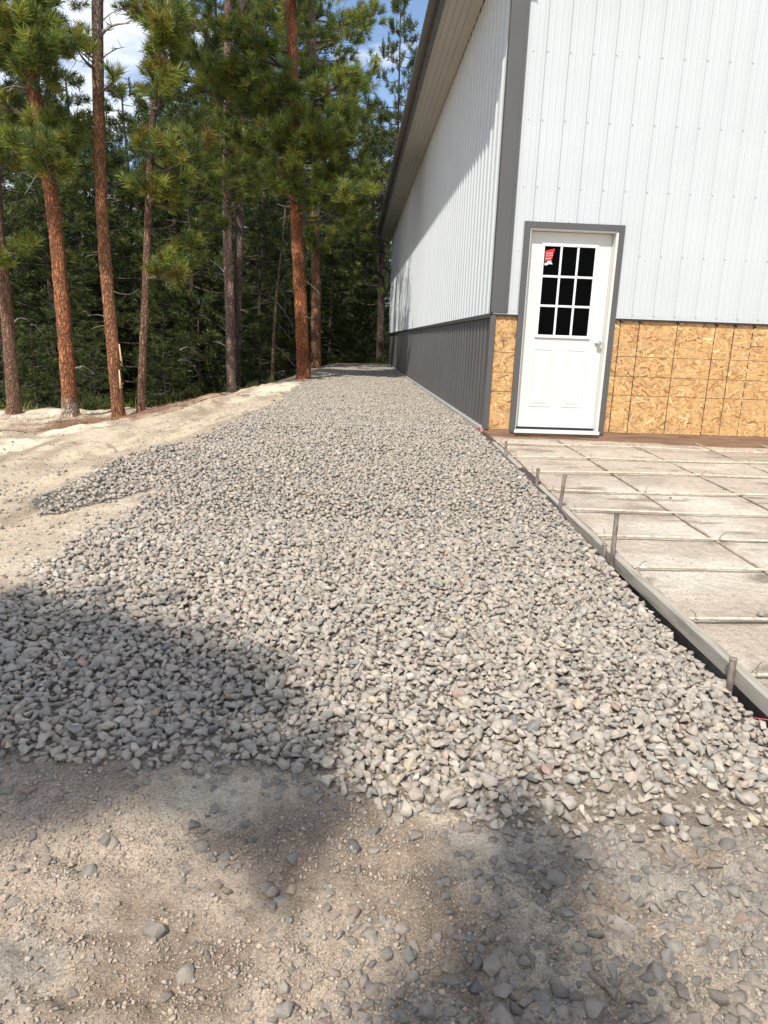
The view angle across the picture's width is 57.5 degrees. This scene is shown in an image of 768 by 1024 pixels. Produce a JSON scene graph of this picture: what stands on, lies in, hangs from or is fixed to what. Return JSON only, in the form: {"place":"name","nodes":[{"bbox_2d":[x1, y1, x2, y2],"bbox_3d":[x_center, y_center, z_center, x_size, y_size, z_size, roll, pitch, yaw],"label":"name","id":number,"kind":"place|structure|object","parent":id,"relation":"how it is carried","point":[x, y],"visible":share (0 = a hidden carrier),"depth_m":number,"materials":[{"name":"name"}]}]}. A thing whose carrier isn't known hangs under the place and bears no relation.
{"place":"outdoors","nodes":[
{"label":"outdoors","id":0,"kind":"place"},
{"bbox_2d":[0,0,427,305],"label":"sky","id":1,"kind":"structure","parent":0,"point":[129,36],"materials":[{"name":"blue"}]},
{"bbox_2d":[18,363,570,526],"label":"gravel","id":2,"kind":"structure","parent":0,"point":[367,402],"depth_m":5.66,"materials":[{"name":"grey gravel"}]},
{"bbox_2d":[0,351,767,1023],"bbox_3d":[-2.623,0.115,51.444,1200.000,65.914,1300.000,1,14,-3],"label":"ground","id":3,"kind":"structure","parent":0,"point":[740,593],"depth_m":1.80,"materials":[{"name":"beige sand"}]},
{"bbox_2d":[0,430,29,433],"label":"fallen branch","id":4,"kind":"object","parent":3,"relation":"on","point":[15,430],"visible":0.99,"depth_m":10.40,"materials":[{"name":"brown wood"}]},
{"bbox_2d":[2,169,35,191],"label":"pine tree","id":5,"kind":"object","parent":3,"relation":"on","point":[5,181],"depth_m":48.57,"materials":[{"name":"green plant"}]},
{"bbox_2d":[1,123,42,218],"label":"pine tree","id":6,"kind":"object","parent":3,"relation":"on","point":[11,175],"visible":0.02,"depth_m":35.88,"materials":[{"name":"green plant"}]},
{"bbox_2d":[0,303,48,409],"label":"pine tree","id":7,"kind":"object","parent":3,"relation":"on","point":[2,367],"depth_m":30.23,"materials":[{"name":"green plant"}]},
{"bbox_2d":[0,325,60,409],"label":"pine tree","id":8,"kind":"object","parent":3,"relation":"on","point":[45,358],"visible":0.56,"depth_m":18.20,"materials":[{"name":"green plant"}]},
{"bbox_2d":[0,260,60,409],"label":"pine tree","id":9,"kind":"object","parent":3,"relation":"on","point":[19,295],"visible":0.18,"depth_m":20.97,"materials":[{"name":"green plant"}]},
{"bbox_2d":[0,196,76,407],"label":"pine tree","id":10,"kind":"object","parent":3,"relation":"on","point":[38,298],"visible":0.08,"depth_m":27.51,"materials":[{"name":"green plant"}]},
{"bbox_2d":[7,175,72,339],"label":"pine tree","id":11,"kind":"object","parent":3,"relation":"on","point":[29,196],"depth_m":36.38,"materials":[{"name":"green plant"}]},
{"bbox_2d":[0,79,89,358],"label":"pine tree","id":12,"kind":"object","parent":3,"relation":"on","point":[3,174],"visible":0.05,"depth_m":27.50,"materials":[{"name":"green plant"}]},
{"bbox_2d":[0,0,90,418],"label":"pine tree","id":13,"kind":"object","parent":3,"relation":"on","point":[30,46],"visible":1,"depth_m":11.13,"materials":[{"name":"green plant"}]},
{"bbox_2d":[0,0,93,403],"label":"pine tree","id":14,"kind":"object","parent":3,"relation":"on","point":[22,188],"visible":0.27,"depth_m":21.83,"materials":[{"name":"green plant"}]},
{"bbox_2d":[0,469,100,529],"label":"loose stones","id":15,"kind":"object","parent":3,"relation":"on","point":[35,497],"visible":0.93,"depth_m":4.66,"materials":[{"name":"grey gravel"}]},
{"bbox_2d":[0,0,106,414],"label":"pine tree","id":16,"kind":"object","parent":3,"relation":"on","point":[20,240],"visible":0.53,"depth_m":13.64,"materials":[{"name":"green plant"}]},
{"bbox_2d":[0,239,135,407],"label":"pine tree","id":17,"kind":"object","parent":3,"relation":"on","point":[38,285],"visible":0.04,"depth_m":29.11,"materials":[{"name":"green plant"}]},
{"bbox_2d":[0,67,136,407],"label":"pine tree","id":18,"kind":"object","parent":3,"relation":"on","point":[8,196],"visible":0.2,"depth_m":22.66,"materials":[{"name":"green plant"}]},
{"bbox_2d":[27,272,124,409],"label":"pine tree","id":19,"kind":"object","parent":3,"relation":"on","point":[51,313],"visible":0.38,"depth_m":19.85,"materials":[{"name":"green plant"}]},
{"bbox_2d":[0,221,151,409],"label":"pine tree","id":20,"kind":"object","parent":3,"relation":"on","point":[92,287],"visible":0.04,"depth_m":28.86,"materials":[{"name":"green plant"}]},
{"bbox_2d":[25,114,139,281],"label":"pine tree","id":21,"kind":"object","parent":3,"relation":"on","point":[65,205],"visible":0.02,"depth_m":40.77,"materials":[{"name":"green plant"}]},
{"bbox_2d":[6,67,160,409],"bbox_3d":[-12.440,-9.732,28.249,7.210,14.352,5.919,10,16,29],"label":"pine tree","id":22,"kind":"object","parent":3,"relation":"on","point":[78,102],"visible":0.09,"depth_m":27.02,"materials":[{"name":"green plant"}]},
{"bbox_2d":[75,342,110,409],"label":"pine tree","id":23,"kind":"object","parent":3,"relation":"on","point":[99,345],"visible":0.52,"depth_m":18.24,"materials":[{"name":"green plant"}]},
{"bbox_2d":[56,0,144,418],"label":"pine tree","id":24,"kind":"object","parent":3,"relation":"on","point":[85,43],"visible":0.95,"depth_m":11.63,"materials":[{"name":"brown plant"}]},
{"bbox_2d":[90,225,140,405],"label":"pine tree","id":25,"kind":"object","parent":3,"relation":"on","point":[115,280],"depth_m":39.06,"materials":[{"name":"green plant"}]},
{"bbox_2d":[78,300,153,408],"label":"pine tree","id":26,"kind":"object","parent":3,"relation":"on","point":[120,345],"visible":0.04,"depth_m":31.59,"materials":[{"name":"green plant"}]},
{"bbox_2d":[29,131,206,409],"bbox_3d":[-9.062,-6.637,22.784,5.536,10.451,5.645,10,16,31],"label":"pine tree","id":27,"kind":"object","parent":3,"relation":"on","point":[114,160],"visible":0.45,"depth_m":21.72,"materials":[{"name":"green plant"}]},
{"bbox_2d":[64,79,200,404],"bbox_3d":[-11.095,-10.788,31.148,5.597,14.928,6.818,2,14,1],"label":"pine tree","id":28,"kind":"object","parent":3,"relation":"on","point":[123,117],"visible":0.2,"depth_m":29.43,"materials":[{"name":"green plant"}]},
{"bbox_2d":[98,279,172,404],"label":"pine tree","id":29,"kind":"object","parent":3,"relation":"on","point":[128,330],"visible":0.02,"depth_m":32.34,"materials":[{"name":"green plant"}]},
{"bbox_2d":[0,384,276,434],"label":"needle litter","id":30,"kind":"object","parent":3,"relation":"on","point":[124,416],"visible":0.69,"depth_m":11.76,"materials":[{"name":"brown plant"}]},
{"bbox_2d":[84,171,205,398],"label":"pine tree","id":31,"kind":"object","parent":3,"relation":"on","point":[166,326],"visible":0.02,"depth_m":32.63,"materials":[{"name":"green plant"}]},
{"bbox_2d":[95,80,215,350],"bbox_3d":[-12.388,-14.832,41.268,10.349,18.883,8.495,-9,18,-39],"label":"pine tree","id":32,"kind":"object","parent":3,"relation":"on","point":[146,110],"visible":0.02,"depth_m":38.45,"materials":[{"name":"green plant"}]},
{"bbox_2d":[131,335,191,407],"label":"pine tree","id":33,"kind":"object","parent":3,"relation":"on","point":[169,365],"visible":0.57,"depth_m":18.33,"materials":[{"name":"green plant"}]},
{"bbox_2d":[123,279,201,407],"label":"pine tree","id":34,"kind":"object","parent":3,"relation":"on","point":[161,297],"visible":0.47,"depth_m":19.98,"materials":[{"name":"green plant"}]},
{"bbox_2d":[112,50,220,392],"bbox_3d":[-7.675,-8.972,25.392,3.865,13.819,4.480,4,14,7],"label":"pine tree","id":35,"kind":"object","parent":3,"relation":"on","point":[186,107],"visible":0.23,"depth_m":24.22,"materials":[{"name":"green plant"}]},
{"bbox_2d":[108,0,230,412],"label":"pine tree","id":36,"kind":"object","parent":3,"relation":"on","point":[164,24],"visible":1,"depth_m":11.79,"materials":[{"name":"green plant"}]},
{"bbox_2d":[123,283,217,406],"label":"pine tree","id":37,"kind":"object","parent":3,"relation":"on","point":[167,350],"visible":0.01,"depth_m":33.00,"materials":[{"name":"green plant"}]},
{"bbox_2d":[97,137,266,403],"bbox_3d":[-6.665,-7.010,23.617,5.640,10.646,5.750,-4,15,-24],"label":"pine tree","id":38,"kind":"object","parent":3,"relation":"on","point":[202,185],"visible":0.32,"depth_m":22.94,"materials":[{"name":"green plant"}]},
{"bbox_2d":[177,355,198,374],"bbox_3d":[-4.878,-3.680,17.573,0.602,0.538,0.168,-10,18,-41],"label":"fallen branch","id":39,"kind":"object","parent":3,"relation":"on","point":[186,360],"visible":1,"depth_m":17.50,"materials":[{"name":"grey wood"}]},
{"bbox_2d":[0,354,387,409],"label":"undergrowth","id":40,"kind":"object","parent":3,"relation":"on","point":[250,385],"depth_m":16.32,"materials":[{"name":"green plant"}]},
{"bbox_2d":[151,290,241,406],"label":"pine tree","id":41,"kind":"object","parent":3,"relation":"on","point":[208,315],"visible":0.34,"depth_m":22.84,"materials":[{"name":"green plant"}]},
{"bbox_2d":[121,48,290,393],"bbox_3d":[-7.833,-11.824,32.141,7.416,16.484,9.034,4,14,7],"label":"pine tree","id":42,"kind":"object","parent":3,"relation":"on","point":[186,80],"visible":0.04,"depth_m":30.49,"materials":[{"name":"green plant"}]},
{"bbox_2d":[122,0,304,372],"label":"pine tree","id":43,"kind":"object","parent":3,"relation":"on","point":[145,115],"visible":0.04,"depth_m":32.28,"materials":[{"name":"green plant"}]},
{"bbox_2d":[161,259,285,400],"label":"pine tree","id":44,"kind":"object","parent":3,"relation":"on","point":[217,302],"visible":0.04,"depth_m":28.91,"materials":[{"name":"green plant"}]},
{"bbox_2d":[169,0,285,391],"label":"pine tree","id":45,"kind":"object","parent":3,"relation":"on","point":[239,195],"visible":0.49,"depth_m":18.74,"materials":[{"name":"green plant"}]},
{"bbox_2d":[155,109,309,284],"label":"pine tree","id":46,"kind":"object","parent":3,"relation":"on","point":[269,190],"depth_m":43.18,"materials":[{"name":"green plant"}]},
{"bbox_2d":[188,193,295,392],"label":"pine tree","id":47,"kind":"object","parent":3,"relation":"on","point":[257,227],"visible":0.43,"depth_m":22.38,"materials":[{"name":"green plant"}]},
{"bbox_2d":[181,0,308,390],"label":"pine tree","id":48,"kind":"object","parent":3,"relation":"on","point":[239,226],"visible":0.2,"depth_m":19.79,"materials":[{"name":"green plant"}]},
{"bbox_2d":[215,297,285,391],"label":"pine tree","id":49,"kind":"object","parent":3,"relation":"on","point":[254,353],"visible":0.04,"depth_m":25.95,"materials":[{"name":"green plant"}]},
{"bbox_2d":[223,313,288,391],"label":"pine tree","id":50,"kind":"object","parent":3,"relation":"on","point":[248,333],"visible":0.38,"depth_m":21.18,"materials":[{"name":"green plant"}]},
{"bbox_2d":[164,0,350,382],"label":"pine tree","id":51,"kind":"object","parent":3,"relation":"on","point":[285,281],"visible":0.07,"depth_m":25.44,"materials":[{"name":"green plant"}]},
{"bbox_2d":[219,270,321,382],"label":"pine tree","id":52,"kind":"object","parent":3,"relation":"on","point":[288,301],"depth_m":35.69,"materials":[{"name":"green plant"}]},
{"bbox_2d":[233,240,310,383],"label":"pine tree","id":53,"kind":"object","parent":3,"relation":"on","point":[308,300],"visible":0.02,"depth_m":35.94,"materials":[{"name":"green plant"}]},
{"bbox_2d":[243,297,310,384],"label":"pine tree","id":54,"kind":"object","parent":3,"relation":"on","point":[289,342],"visible":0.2,"depth_m":22.89,"materials":[{"name":"green plant"}]},
{"bbox_2d":[271,207,293,382],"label":"pine tree","id":55,"kind":"object","parent":3,"relation":"on","point":[274,334],"visible":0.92,"depth_m":18.66,"materials":[{"name":"brown plant"}]},
{"bbox_2d":[180,0,386,379],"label":"pine tree","id":56,"kind":"object","parent":3,"relation":"on","point":[295,134],"visible":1,"depth_m":14.46,"materials":[{"name":"green plant"}]},
{"bbox_2d":[192,0,381,377],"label":"pine tree","id":57,"kind":"object","parent":3,"relation":"on","point":[372,143],"visible":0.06,"depth_m":32.35,"materials":[{"name":"green plant"}]},
{"bbox_2d":[263,251,348,382],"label":"pine tree","id":58,"kind":"object","parent":3,"relation":"on","point":[308,272],"visible":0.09,"depth_m":28.48,"materials":[{"name":"green plant"}]},
{"bbox_2d":[254,90,390,358],"bbox_3d":[-3.112,-14.649,39.111,7.914,17.590,9.640,-9,17,-37],"label":"pine tree","id":59,"kind":"object","parent":3,"relation":"on","point":[367,287],"visible":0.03,"depth_m":38.07,"materials":[{"name":"green plant"}]},
{"bbox_2d":[272,0,389,368],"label":"pine tree","id":60,"kind":"object","parent":3,"relation":"on","point":[360,17],"visible":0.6,"depth_m":21.11,"materials":[{"name":"green plant"}]},
{"bbox_2d":[307,242,366,365],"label":"pine tree","id":61,"kind":"object","parent":3,"relation":"on","point":[326,277],"visible":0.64,"depth_m":28.49,"materials":[{"name":"green plant"}]},
{"bbox_2d":[308,287,365,363],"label":"pine tree","id":62,"kind":"object","parent":3,"relation":"on","point":[348,310],"visible":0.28,"depth_m":29.53,"materials":[{"name":"green plant"}]},
{"bbox_2d":[309,270,377,364],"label":"pine tree","id":63,"kind":"object","parent":3,"relation":"on","point":[356,329],"visible":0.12,"depth_m":31.40,"materials":[{"name":"green plant"}]},
{"bbox_2d":[327,305,367,362],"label":"pine tree","id":64,"kind":"object","parent":3,"relation":"on","point":[344,335],"visible":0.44,"depth_m":29.80,"materials":[{"name":"green plant"}]},
{"bbox_2d":[307,201,389,363],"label":"pine tree","id":65,"kind":"object","parent":3,"relation":"on","point":[372,314],"visible":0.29,"depth_m":30.87,"materials":[{"name":"green plant"}]},
{"bbox_2d":[307,94,396,359],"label":"pine tree","id":66,"kind":"object","parent":3,"relation":"on","point":[380,126],"visible":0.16,"depth_m":36.24,"materials":[{"name":"green plant"}]},
{"bbox_2d":[320,157,391,363],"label":"pine tree","id":67,"kind":"object","parent":3,"relation":"on","point":[351,235],"visible":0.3,"depth_m":29.64,"materials":[{"name":"green plant"}]},
{"bbox_2d":[330,105,400,351],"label":"pine tree","id":68,"kind":"object","parent":3,"relation":"on","point":[390,114],"visible":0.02,"depth_m":46.65,"materials":[{"name":"green plant"}]},
{"bbox_2d":[346,286,386,363],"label":"pine tree","id":69,"kind":"object","parent":3,"relation":"on","point":[369,328],"visible":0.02,"depth_m":42.38,"materials":[{"name":"green plant"}]},
{"bbox_2d":[343,244,391,362],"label":"pine tree","id":70,"kind":"object","parent":3,"relation":"on","point":[388,270],"visible":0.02,"depth_m":43.30,"materials":[{"name":"green plant"}]},
{"bbox_2d":[347,293,388,363],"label":"pine tree","id":71,"kind":"object","parent":3,"relation":"on","point":[368,355],"visible":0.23,"depth_m":32.55,"materials":[{"name":"green plant"}]},
{"bbox_2d":[0,755,767,1023],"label":"loose stones","id":72,"kind":"object","parent":3,"relation":"on","point":[591,1007],"visible":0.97,"depth_m":1.52,"materials":[{"name":"grey gravel"}]},
{"bbox_2d":[0,390,767,1023],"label":"grit","id":73,"kind":"object","parent":3,"relation":"on","point":[232,974],"visible":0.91,"depth_m":1.58,"materials":[{"name":"beige gravel"}]},
{"bbox_2d":[362,0,419,357],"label":"pine tree","id":74,"kind":"object","parent":3,"relation":"on","point":[397,9],"visible":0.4,"depth_m":35.34,"materials":[{"name":"green plant"}]},
{"bbox_2d":[504,441,507,456],"bbox_3d":[1.117,-0.437,6.484,0.032,0.441,0.039,1,14,-3],"label":"form stake","id":75,"kind":"object","parent":3,"relation":"on","point":[505,449],"visible":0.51,"depth_m":6.44,"materials":[{"name":"wood"}]},
{"bbox_2d":[535,468,539,486],"bbox_3d":[1.171,-0.122,5.409,0.030,0.436,0.043,14,18,41],"label":"form stake","id":76,"kind":"object","parent":3,"relation":"on","point":[537,477],"visible":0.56,"depth_m":5.37,"materials":[{"name":"wood"}]},
{"bbox_2d":[558,474,566,509],"bbox_3d":[1.207,-0.001,4.823,0.065,0.532,0.031,-1,14,-14],"label":"form stake","id":77,"kind":"object","parent":3,"relation":"on","point":[562,491],"visible":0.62,"depth_m":4.78,"materials":[{"name":"wood"}]},
{"bbox_2d":[376,0,767,447],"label":"metal building","id":78,"kind":"structure","parent":3,"relation":"on","point":[573,223],"depth_m":7.43,"materials":[{"name":"white metal"}]},
{"bbox_2d":[514,228,618,434],"bbox_3d":[1.930,-1.905,7.537,0.948,2.106,0.197,1,14,-3],"label":"door","id":79,"kind":"structure","parent":78,"relation":"in","point":[571,273],"depth_m":7.53,"materials":[{"name":"white paint"}]},
{"bbox_2d":[602,543,607,560],"bbox_3d":[1.217,0.347,3.899,0.044,0.357,0.031,9,15,25],"label":"form stake","id":80,"kind":"object","parent":3,"relation":"on","point":[604,549],"visible":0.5,"depth_m":3.86,"materials":[{"name":"wood"}]},
{"bbox_2d":[609,512,619,567],"bbox_3d":[1.236,0.272,3.799,0.032,0.556,0.039,1,14,-3],"label":"form stake","id":81,"kind":"object","parent":3,"relation":"on","point":[614,538],"visible":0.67,"depth_m":3.76,"materials":[{"name":"wood"}]},
{"bbox_2d":[491,436,767,676],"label":"rebar mat","id":82,"kind":"object","parent":3,"relation":"on","point":[718,540],"visible":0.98,"depth_m":5.31,"materials":[{"name":"grey metal"}]},
{"bbox_2d":[491,441,767,715],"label":"form board","id":83,"kind":"object","parent":3,"relation":"on","point":[750,686],"visible":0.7,"depth_m":3.08,"materials":[{"name":"grey wood"}]},
{"bbox_2d":[726,656,737,698],"bbox_3d":[1.289,0.706,2.630,0.032,0.341,0.039,1,14,-3],"label":"form stake","id":84,"kind":"object","parent":3,"relation":"on","point":[731,672],"visible":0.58,"depth_m":2.60,"materials":[{"name":"wood"}]},
{"bbox_2d":[756,611,764,616],"bbox_3d":[1.726,0.465,3.213,0.028,0.019,0.044,1,14,-3],"label":"rock","id":85,"kind":"object","parent":3,"relation":"on","point":[759,613],"visible":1,"depth_m":3.20,"materials":[{"name":"grey stone"}]},
{"bbox_2d":[0,509,767,849],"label":"gravel","id":86,"kind":"structure","parent":0,"point":[182,541],"depth_m":2.55,"materials":[{"name":"grey gravel"}]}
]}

